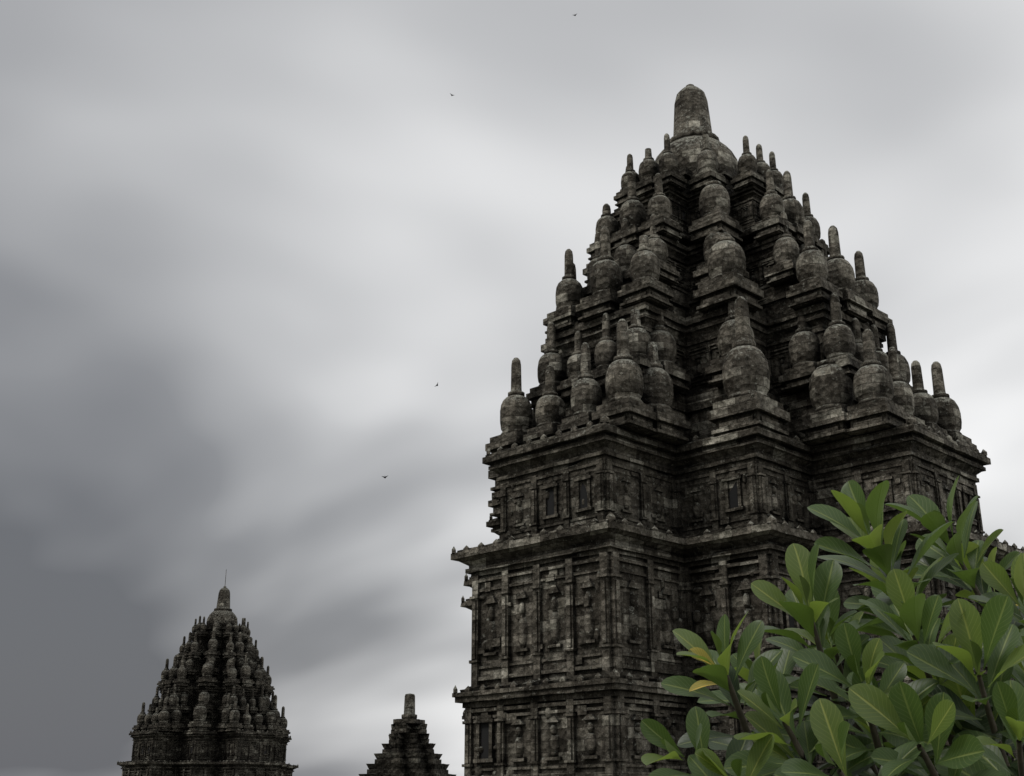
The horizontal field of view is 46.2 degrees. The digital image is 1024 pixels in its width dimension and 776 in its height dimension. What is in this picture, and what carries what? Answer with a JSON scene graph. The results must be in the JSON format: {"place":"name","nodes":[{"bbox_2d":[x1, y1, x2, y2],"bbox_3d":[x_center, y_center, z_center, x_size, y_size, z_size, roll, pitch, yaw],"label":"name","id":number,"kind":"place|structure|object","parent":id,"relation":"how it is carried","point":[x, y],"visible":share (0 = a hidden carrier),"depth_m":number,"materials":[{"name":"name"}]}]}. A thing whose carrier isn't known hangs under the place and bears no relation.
{"place":"outdoors","nodes":[
{"label":"outdoors","id":0,"kind":"place"},
{"bbox_2d":[117,577,298,775],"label":"temple","id":1,"kind":"structure","parent":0,"point":[213,710],"depth_m":91.28,"materials":[{"name":"black stone"}]},
{"bbox_2d":[0,0,1023,775],"label":"sky","id":2,"kind":"structure","parent":0,"point":[247,247],"materials":[{"name":"grey"}]},
{"bbox_2d":[451,84,1023,775],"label":"temple","id":3,"kind":"structure","parent":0,"point":[709,408],"depth_m":40.83,"materials":[{"name":"stone"}]},
{"label":"ground","id":4,"kind":"structure","parent":0,"visible":0},
{"bbox_2d":[359,693,455,775],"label":"spire","id":5,"kind":"structure","parent":4,"relation":"on","point":[408,750],"depth_m":65.51,"materials":[{"name":"black stone"}]},
{"bbox_2d":[640,476,1023,775],"bbox_3d":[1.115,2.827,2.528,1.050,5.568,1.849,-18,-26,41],"label":"shrub","id":6,"kind":"object","parent":4,"relation":"on","point":[900,728],"visible":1,"depth_m":3.00,"materials":[{"name":"green plant"}]}
]}

